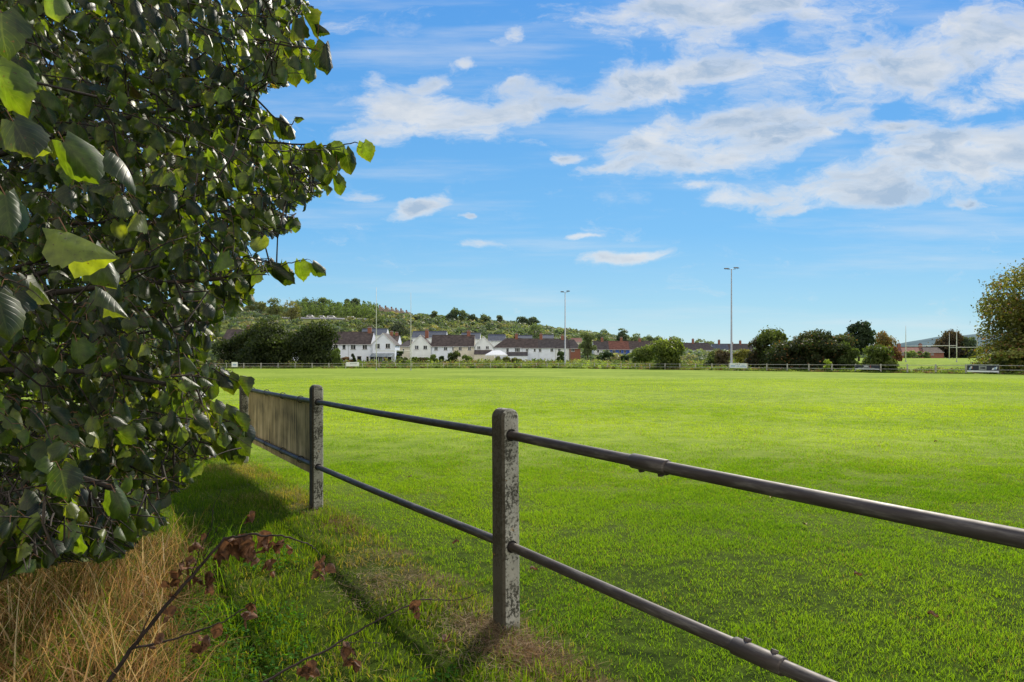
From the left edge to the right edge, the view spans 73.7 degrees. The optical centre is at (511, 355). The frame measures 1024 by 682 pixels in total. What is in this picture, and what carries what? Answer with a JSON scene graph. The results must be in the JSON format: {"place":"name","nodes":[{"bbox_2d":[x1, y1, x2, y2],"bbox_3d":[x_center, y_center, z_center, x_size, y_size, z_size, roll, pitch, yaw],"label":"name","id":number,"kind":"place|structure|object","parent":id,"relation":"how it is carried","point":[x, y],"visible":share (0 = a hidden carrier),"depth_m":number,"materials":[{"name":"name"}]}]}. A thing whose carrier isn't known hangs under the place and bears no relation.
{"place":"outdoors","nodes":[
{"label":"outdoors","id":0,"kind":"place"},
{"bbox_2d":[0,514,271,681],"bbox_3d":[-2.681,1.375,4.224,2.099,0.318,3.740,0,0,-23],"label":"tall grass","id":1,"kind":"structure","parent":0,"point":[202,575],"depth_m":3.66,"materials":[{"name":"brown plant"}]},
{"bbox_2d":[0,438,616,681],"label":"verge grass","id":2,"kind":"structure","parent":0,"point":[212,482],"depth_m":4.21,"materials":[{"name":"green plant"}]},
{"bbox_2d":[282,317,365,319],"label":"hillside road","id":3,"kind":"structure","parent":0,"point":[322,318],"depth_m":432.69,"materials":[{"name":"grey asphalt"}]},
{"bbox_2d":[0,314,1023,681],"bbox_3d":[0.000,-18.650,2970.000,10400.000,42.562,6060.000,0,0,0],"label":"ground","id":4,"kind":"structure","parent":0,"point":[738,600],"depth_m":5.81,"materials":[{"name":"green plant"}]},
{"bbox_2d":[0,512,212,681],"bbox_3d":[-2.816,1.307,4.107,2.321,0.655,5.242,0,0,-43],"label":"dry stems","id":5,"kind":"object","parent":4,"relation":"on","point":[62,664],"visible":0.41,"depth_m":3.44,"materials":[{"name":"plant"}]},
{"bbox_2d":[0,505,256,681],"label":"dry grass","id":6,"kind":"structure","parent":4,"relation":"on","point":[95,601],"depth_m":3.54,"materials":[{"name":"plant"}]},
{"bbox_2d":[106,489,335,681],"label":"dead branch","id":7,"kind":"object","parent":6,"relation":"on","point":[241,545],"visible":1,"depth_m":2.71,"materials":[{"name":"brown plant"}]},
{"bbox_2d":[0,0,375,581],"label":"lime tree","id":8,"kind":"object","parent":4,"relation":"on","point":[92,484],"visible":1,"depth_m":2.66,"materials":[{"name":"green plant"}]},
{"bbox_2d":[211,330,253,365],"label":"broadleaf tree","id":9,"kind":"object","parent":4,"relation":"on","point":[227,346],"visible":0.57,"depth_m":148.25,"materials":[{"name":"green plant"}]},
{"bbox_2d":[222,325,251,349],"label":"terraced house","id":10,"kind":"structure","parent":4,"relation":"on","point":[228,333],"depth_m":190.02,"materials":[{"name":"brown tile"}]},
{"bbox_2d":[244,301,268,311],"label":"hillside tree","id":11,"kind":"object","parent":4,"relation":"on","point":[259,305],"visible":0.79,"depth_m":466.26,"materials":[{"name":"green plant"}]},
{"bbox_2d":[232,315,303,366],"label":"broadleaf tree","id":12,"kind":"object","parent":4,"relation":"on","point":[266,341],"visible":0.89,"depth_m":142.91,"materials":[{"name":"green plant"}]},
{"bbox_2d":[265,298,284,316],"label":"hillside tree","id":13,"kind":"object","parent":4,"relation":"on","point":[274,309],"visible":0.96,"depth_m":438.01,"materials":[{"name":"green plant"}]},
{"bbox_2d":[280,300,301,320],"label":"hillside tree","id":14,"kind":"object","parent":4,"relation":"on","point":[293,312],"visible":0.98,"depth_m":419.11,"materials":[{"name":"green plant"}]},
{"bbox_2d":[302,297,319,310],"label":"hillside tree","id":15,"kind":"object","parent":4,"relation":"on","point":[306,300],"visible":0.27,"depth_m":477.97,"materials":[{"name":"green plant"}]},
{"bbox_2d":[282,316,341,366],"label":"broadleaf tree","id":16,"kind":"object","parent":4,"relation":"on","point":[313,342],"visible":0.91,"depth_m":141.43,"materials":[{"name":"green plant"}]},
{"bbox_2d":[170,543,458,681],"bbox_3d":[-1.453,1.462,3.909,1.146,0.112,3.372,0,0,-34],"label":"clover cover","id":17,"kind":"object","parent":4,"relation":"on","point":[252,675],"visible":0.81,"depth_m":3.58,"materials":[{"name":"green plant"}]},
{"bbox_2d":[293,332,350,359],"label":"terraced house","id":18,"kind":"structure","parent":4,"relation":"on","point":[342,345],"depth_m":187.02,"materials":[{"name":"white paint"}]},
{"bbox_2d":[317,297,330,307],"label":"hillside tree","id":19,"kind":"object","parent":4,"relation":"on","point":[322,300],"visible":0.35,"depth_m":488.22,"materials":[{"name":"green plant"}]},
{"bbox_2d":[294,299,378,317],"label":"young plantation","id":20,"kind":"object","parent":4,"relation":"on","point":[358,309],"visible":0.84,"depth_m":453.92,"materials":[{"name":"green plant"}]},
{"bbox_2d":[331,348,342,366],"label":"shrub","id":21,"kind":"object","parent":4,"relation":"on","point":[335,353],"visible":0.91,"depth_m":138.44,"materials":[{"name":"green plant"}]},
{"bbox_2d":[347,326,375,362],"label":"terraced house","id":22,"kind":"structure","parent":4,"relation":"on","point":[359,345],"depth_m":187.00,"materials":[{"name":"white paint"}]},
{"bbox_2d":[355,322,375,331],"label":"hillside tree","id":23,"kind":"object","parent":4,"relation":"on","point":[362,327],"visible":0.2,"depth_m":288.05,"materials":[{"name":"green plant"}]},
{"bbox_2d":[262,590,485,681],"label":"dead branch","id":24,"kind":"object","parent":4,"relation":"on","point":[308,669],"visible":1,"depth_m":2.96,"materials":[{"name":"brown plant"}]},
{"bbox_2d":[365,309,385,325],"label":"hillside tree","id":25,"kind":"object","parent":4,"relation":"on","point":[379,319],"visible":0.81,"depth_m":399.25,"materials":[{"name":"green plant"}]},
{"bbox_2d":[362,328,388,338],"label":"terraced house","id":26,"kind":"structure","parent":4,"relation":"on","point":[380,331],"depth_m":264.69,"materials":[{"name":"stone"}]},
{"bbox_2d":[370,333,400,362],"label":"terraced house","id":27,"kind":"structure","parent":4,"relation":"on","point":[388,346],"depth_m":186.50,"materials":[{"name":"paint"}]},
{"bbox_2d":[376,287,411,369],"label":"rugby posts","id":28,"kind":"object","parent":4,"relation":"on","point":[376,329],"visible":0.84,"depth_m":106.96,"materials":[{"name":"white metal"}]},
{"bbox_2d":[390,330,400,344],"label":"terraced house","id":29,"kind":"structure","parent":4,"relation":"on","point":[396,337],"depth_m":265.53,"materials":[{"name":"white paint"}]},
{"bbox_2d":[388,315,411,342],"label":"hillside tree","id":30,"kind":"object","parent":4,"relation":"on","point":[399,328],"visible":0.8,"depth_m":298.86,"materials":[{"name":"green plant"}]},
{"bbox_2d":[396,356,411,362],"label":"shrub","id":31,"kind":"object","parent":4,"relation":"on","point":[404,359],"visible":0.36,"depth_m":169.69,"materials":[{"name":"green plant"}]},
{"bbox_2d":[400,340,412,358],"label":"terraced house","id":32,"kind":"structure","parent":4,"relation":"on","point":[404,347],"depth_m":221.00,"materials":[{"name":"paint"}]},
{"bbox_2d":[200,472,632,681],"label":"dead clippings","id":33,"kind":"object","parent":4,"relation":"on","point":[501,634],"visible":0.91,"depth_m":3.52,"materials":[{"name":"plant"}]},
{"bbox_2d":[409,335,431,360],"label":"terraced house","id":34,"kind":"structure","parent":4,"relation":"on","point":[420,346],"depth_m":217.00,"materials":[{"name":"paint"}]},
{"bbox_2d":[411,331,447,342],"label":"terraced house","id":35,"kind":"structure","parent":4,"relation":"on","point":[415,335],"depth_m":274.40,"materials":[{"name":"stone"}]},
{"bbox_2d":[425,329,453,360],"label":"terraced house","id":36,"kind":"structure","parent":4,"relation":"on","point":[441,345],"depth_m":217.99,"materials":[{"name":"white paint"}]},
{"bbox_2d":[445,307,459,320],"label":"hillside tree","id":37,"kind":"object","parent":4,"relation":"on","point":[452,314],"visible":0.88,"depth_m":485.83,"materials":[{"name":"green plant"}]},
{"bbox_2d":[447,350,460,362],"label":"shrub","id":38,"kind":"object","parent":4,"relation":"on","point":[454,355],"visible":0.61,"depth_m":164.39,"materials":[{"name":"green plant"}]},
{"bbox_2d":[456,310,468,321],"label":"hillside tree","id":39,"kind":"object","parent":4,"relation":"on","point":[462,315],"visible":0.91,"depth_m":488.37,"materials":[{"name":"green plant"}]},
{"bbox_2d":[452,330,474,360],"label":"terraced house","id":40,"kind":"structure","parent":4,"relation":"on","point":[463,344],"depth_m":217.99,"materials":[{"name":"brown tile"}]},
{"bbox_2d":[461,332,480,343],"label":"terraced house","id":41,"kind":"structure","parent":4,"relation":"on","point":[477,336],"depth_m":274.73,"materials":[{"name":"paint"}]},
{"bbox_2d":[466,314,480,322],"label":"hillside tree","id":42,"kind":"object","parent":4,"relation":"on","point":[472,316],"visible":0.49,"depth_m":470.18,"materials":[{"name":"green plant"}]},
{"bbox_2d":[37,303,917,361],"bbox_3d":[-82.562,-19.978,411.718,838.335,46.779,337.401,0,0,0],"label":"hillside scrub","id":43,"kind":"object","parent":4,"relation":"on","point":[438,322],"visible":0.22,"depth_m":408.67,"materials":[{"name":"green plant"}]},
{"bbox_2d":[214,357,750,367],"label":"garden undergrowth","id":44,"kind":"object","parent":4,"relation":"on","point":[692,361],"visible":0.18,"depth_m":150.68,"materials":[{"name":"green plant"}]},
{"bbox_2d":[474,336,494,360],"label":"terraced house","id":45,"kind":"structure","parent":4,"relation":"on","point":[483,346],"depth_m":216.80,"materials":[{"name":"paint"}]},
{"bbox_2d":[480,314,491,322],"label":"hillside tree","id":46,"kind":"object","parent":4,"relation":"on","point":[484,317],"visible":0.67,"depth_m":488.06,"materials":[{"name":"green plant"}]},
{"bbox_2d":[485,350,507,358],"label":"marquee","id":47,"kind":"object","parent":4,"relation":"on","point":[496,353],"visible":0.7,"depth_m":205.71,"materials":[{"name":"white fabric"}]},
{"bbox_2d":[488,334,505,345],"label":"terraced house","id":48,"kind":"structure","parent":4,"relation":"on","point":[494,339],"depth_m":286.22,"materials":[{"name":"stone"}]},
{"bbox_2d":[493,333,527,360],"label":"terraced house","id":49,"kind":"structure","parent":4,"relation":"on","point":[511,347],"depth_m":258.00,"materials":[{"name":"brown tile"}]},
{"bbox_2d":[501,356,521,364],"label":"shrub","id":50,"kind":"object","parent":4,"relation":"on","point":[507,359],"visible":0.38,"depth_m":160.28,"materials":[{"name":"green plant"}]},
{"bbox_2d":[516,316,527,323],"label":"hillside tree","id":51,"kind":"object","parent":4,"relation":"on","point":[522,319],"visible":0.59,"depth_m":487.43,"materials":[{"name":"green plant"}]},
{"bbox_2d":[521,338,537,360],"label":"terraced house","id":52,"kind":"structure","parent":4,"relation":"on","point":[530,346],"depth_m":258.00,"materials":[{"name":"white paint"}]},
{"bbox_2d":[527,317,540,325],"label":"hillside tree","id":53,"kind":"object","parent":4,"relation":"on","point":[531,320],"visible":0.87,"depth_m":483.28,"materials":[{"name":"green plant"}]},
{"bbox_2d":[526,323,545,337],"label":"hillside tree","id":54,"kind":"object","parent":4,"relation":"on","point":[533,327],"visible":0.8,"depth_m":378.42,"materials":[{"name":"green plant"}]},
{"bbox_2d":[538,333,554,360],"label":"terraced house","id":55,"kind":"structure","parent":4,"relation":"on","point":[546,348],"depth_m":258.00,"materials":[{"name":"paint"}]},
{"bbox_2d":[555,351,563,362],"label":"shrub","id":56,"kind":"object","parent":4,"relation":"on","point":[560,354],"visible":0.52,"depth_m":174.50,"materials":[{"name":"green plant"}]},
{"bbox_2d":[554,334,568,359],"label":"terraced house","id":57,"kind":"structure","parent":4,"relation":"on","point":[559,344],"depth_m":258.56,"materials":[{"name":"paint"}]},
{"bbox_2d":[561,291,569,364],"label":"floodlight","id":58,"kind":"object","parent":4,"relation":"on","point":[565,332],"visible":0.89,"depth_m":141.91,"materials":[{"name":"grey metal"}]},
{"bbox_2d":[569,339,579,359],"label":"terraced house","id":59,"kind":"structure","parent":4,"relation":"on","point":[574,351],"depth_m":257.50,"materials":[{"name":"red brick"}]},
{"bbox_2d":[578,331,596,360],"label":"broadleaf tree","id":60,"kind":"object","parent":4,"relation":"on","point":[587,345],"visible":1,"depth_m":237.07,"materials":[{"name":"green plant"}]},
{"bbox_2d":[592,337,608,354],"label":"terraced house","id":61,"kind":"structure","parent":4,"relation":"on","point":[602,345],"depth_m":306.74,"materials":[{"name":"tile"}]},
{"bbox_2d":[593,329,612,340],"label":"hillside tree","id":62,"kind":"object","parent":4,"relation":"on","point":[598,335],"visible":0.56,"depth_m":377.79,"materials":[{"name":"green plant"}]},
{"bbox_2d":[596,351,614,361],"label":"shrub","id":63,"kind":"object","parent":4,"relation":"on","point":[606,355],"visible":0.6,"depth_m":228.83,"materials":[{"name":"green plant"}]},
{"bbox_2d":[608,337,629,353],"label":"terraced house","id":64,"kind":"structure","parent":4,"relation":"on","point":[621,346],"depth_m":306.24,"materials":[{"name":"red tile"}]},
{"bbox_2d":[215,363,1023,372],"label":"perimeter fence","id":65,"kind":"object","parent":4,"relation":"on","point":[832,368],"visible":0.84,"depth_m":126.89,"materials":[{"name":"metal"}]},
{"bbox_2d":[346,362,358,365],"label":"advertising board","id":66,"kind":"object","parent":65,"relation":"attached to","point":[352,363],"visible":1,"depth_m":135.22,"materials":[{"name":"white plastic"}]},
{"bbox_2d":[730,363,746,367],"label":"advertising board","id":67,"kind":"object","parent":65,"relation":"attached to","point":[738,365],"visible":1,"depth_m":103.16,"materials":[{"name":"white plastic"}]},
{"bbox_2d":[855,365,878,369],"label":"advertising board","id":68,"kind":"object","parent":65,"relation":"attached to","point":[876,367],"visible":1,"depth_m":86.80,"materials":[{"name":"black plastic"}]},
{"bbox_2d":[967,364,998,371],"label":"advertising board","id":69,"kind":"object","parent":65,"relation":"attached to","point":[982,367],"visible":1,"depth_m":76.51,"materials":[{"name":"black plastic"}]},
{"bbox_2d":[218,359,1023,374],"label":"bramble growth","id":70,"kind":"object","parent":4,"relation":"on","point":[578,365],"visible":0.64,"depth_m":125.73,"materials":[{"name":"green plant"}]},
{"bbox_2d":[613,328,629,340],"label":"hillside tree","id":71,"kind":"object","parent":4,"relation":"on","point":[622,334],"visible":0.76,"depth_m":398.20,"materials":[{"name":"green plant"}]},
{"bbox_2d":[238,376,1023,681],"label":"rail fence","id":72,"kind":"object","parent":4,"relation":"on","point":[507,437],"visible":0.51,"depth_m":3.26,"materials":[{"name":"concrete"}]},
{"bbox_2d":[248,387,308,471],"bbox_3d":[-2.841,0.810,8.160,0.091,0.789,3.350,0,0,-32],"label":"advertising board","id":73,"kind":"object","parent":72,"relation":"attached to","point":[281,423],"visible":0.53,"depth_m":7.96,"materials":[{"name":"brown wood"}]},
{"bbox_2d":[630,333,647,340],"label":"hillside tree","id":74,"kind":"object","parent":4,"relation":"on","point":[635,336],"visible":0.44,"depth_m":398.80,"materials":[{"name":"green plant"}]},
{"bbox_2d":[628,337,653,352],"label":"terraced house","id":75,"kind":"structure","parent":4,"relation":"on","point":[639,343],"depth_m":307.74,"materials":[{"name":"grey tile"}]},
{"bbox_2d":[629,344,655,363],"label":"broadleaf tree","id":76,"kind":"object","parent":4,"relation":"on","point":[643,354],"visible":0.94,"depth_m":128.75,"materials":[{"name":"green plant"}]},
{"bbox_2d":[644,335,664,340],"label":"hillside tree","id":77,"kind":"object","parent":4,"relation":"on","point":[650,338],"visible":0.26,"depth_m":419.92,"materials":[{"name":"green plant"}]},
{"bbox_2d":[647,337,687,369],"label":"broadleaf tree","id":78,"kind":"object","parent":4,"relation":"on","point":[668,352],"visible":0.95,"depth_m":117.54,"materials":[{"name":"green plant"}]},
{"bbox_2d":[683,338,713,351],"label":"terraced house","id":79,"kind":"structure","parent":4,"relation":"on","point":[693,346],"depth_m":351.86,"materials":[{"name":"tile"}]},
{"bbox_2d":[701,348,717,366],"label":"shrub","id":80,"kind":"object","parent":4,"relation":"on","point":[710,358],"visible":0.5,"depth_m":133.94,"materials":[{"name":"green plant"}]},
{"bbox_2d":[711,339,728,349],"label":"terraced house","id":81,"kind":"structure","parent":4,"relation":"on","point":[720,346],"depth_m":374.35,"materials":[{"name":"stone"}]},
{"bbox_2d":[714,348,729,366],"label":"shrub","id":82,"kind":"object","parent":4,"relation":"on","point":[721,357],"visible":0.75,"depth_m":127.58,"materials":[{"name":"green plant"}]},
{"bbox_2d":[724,267,738,362],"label":"floodlight","id":83,"kind":"object","parent":4,"relation":"on","point":[731,358],"visible":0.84,"depth_m":109.90,"materials":[{"name":"grey metal"}]},
{"bbox_2d":[727,340,753,350],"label":"terraced house","id":84,"kind":"structure","parent":4,"relation":"on","point":[740,346],"depth_m":374.35,"materials":[{"name":"tile"}]},
{"bbox_2d":[732,349,749,362],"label":"shrub","id":85,"kind":"object","parent":4,"relation":"on","point":[739,356],"visible":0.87,"depth_m":121.20,"materials":[{"name":"green plant"}]},
{"bbox_2d":[742,337,767,367],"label":"broadleaf tree","id":86,"kind":"object","parent":4,"relation":"on","point":[752,358],"visible":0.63,"depth_m":111.22,"materials":[{"name":"green plant"}]},
{"bbox_2d":[751,325,788,367],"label":"broadleaf tree","id":87,"kind":"object","parent":4,"relation":"on","point":[770,336],"visible":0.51,"depth_m":109.78,"materials":[{"name":"green plant"}]},
{"bbox_2d":[763,330,822,369],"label":"broadleaf tree","id":88,"kind":"object","parent":4,"relation":"on","point":[782,352],"visible":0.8,"depth_m":101.87,"materials":[{"name":"green plant"}]},
{"bbox_2d":[795,328,861,369],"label":"broadleaf tree","id":89,"kind":"object","parent":4,"relation":"on","point":[828,344],"visible":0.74,"depth_m":98.50,"materials":[{"name":"green plant"}]},
{"bbox_2d":[836,341,859,367],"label":"broadleaf tree","id":90,"kind":"object","parent":4,"relation":"on","point":[847,360],"visible":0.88,"depth_m":96.41,"materials":[{"name":"green plant"}]},
{"bbox_2d":[844,320,877,360],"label":"broadleaf tree","id":91,"kind":"object","parent":4,"relation":"on","point":[865,334],"visible":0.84,"depth_m":148.36,"materials":[{"name":"green plant"}]},
{"bbox_2d":[858,344,899,371],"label":"bush","id":92,"kind":"object","parent":4,"relation":"on","point":[877,355],"visible":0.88,"depth_m":86.89,"materials":[{"name":"green plant"}]},
{"bbox_2d":[870,330,898,346],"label":"broadleaf tree","id":93,"kind":"object","parent":4,"relation":"on","point":[883,338],"visible":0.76,"depth_m":164.09,"materials":[{"name":"green plant"}]},
{"bbox_2d":[887,345,902,360],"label":"shrub","id":94,"kind":"object","parent":4,"relation":"on","point":[898,355],"visible":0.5,"depth_m":139.72,"materials":[{"name":"brown plant"}]},
{"bbox_2d":[887,343,924,357],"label":"terraced house","id":95,"kind":"structure","parent":4,"relation":"on","point":[915,349],"depth_m":256.97,"materials":[{"name":"red brick"}]},
{"bbox_2d":[904,350,915,357],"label":"bush","id":96,"kind":"object","parent":4,"relation":"on","point":[911,353],"visible":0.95,"depth_m":235.24,"materials":[{"name":"green plant"}]},
{"bbox_2d":[915,351,930,357],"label":"bush","id":97,"kind":"object","parent":4,"relation":"on","point":[925,354],"visible":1,"depth_m":235.37,"materials":[{"name":"green plant"}]},
{"bbox_2d":[905,330,957,361],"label":"rugby posts","id":98,"kind":"object","parent":4,"relation":"on","point":[934,345],"visible":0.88,"depth_m":113.28,"materials":[{"name":"white metal"}]},
{"bbox_2d":[921,347,944,357],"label":"terraced house","id":99,"kind":"structure","parent":4,"relation":"on","point":[935,352],"depth_m":255.31,"materials":[{"name":"red brick"}]},
{"bbox_2d":[926,329,969,357],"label":"broadleaf tree","id":100,"kind":"object","parent":4,"relation":"on","point":[945,340],"visible":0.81,"depth_m":259.04,"materials":[{"name":"plant"}]},
{"bbox_2d":[957,335,979,357],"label":"broadleaf tree","id":101,"kind":"object","parent":4,"relation":"on","point":[968,342],"visible":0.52,"depth_m":259.89,"materials":[{"name":"green plant"}]},
{"bbox_2d":[962,258,1023,363],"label":"broadleaf tree","id":102,"kind":"object","parent":4,"relation":"on","point":[1013,318],"visible":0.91,"depth_m":83.24,"materials":[{"name":"green plant"}]},
{"bbox_2d":[974,346,1023,372],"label":"bush","id":103,"kind":"object","parent":4,"relation":"on","point":[1014,356],"visible":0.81,"depth_m":77.02,"materials":[{"name":"green plant"}]},
{"bbox_2d":[1,0,1023,345],"label":"sky","id":104,"kind":"structure","parent":0,"point":[853,160],"materials":[{"name":"blue"}]},
{"bbox_2d":[212,377,1023,417],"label":"pitch grass","id":105,"kind":"structure","parent":0,"point":[741,385],"depth_m":34.78,"materials":[{"name":"green plant"}]},
{"bbox_2d":[223,399,1023,490],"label":"pitch grass","id":106,"kind":"structure","parent":0,"point":[866,412],"depth_m":14.50,"materials":[{"name":"green plant"}]},
{"bbox_2d":[894,333,1012,350],"bbox_3d":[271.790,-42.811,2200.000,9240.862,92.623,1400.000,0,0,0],"label":"distant hills","id":107,"kind":"structure","parent":0,"point":[924,342],"depth_m":1946.13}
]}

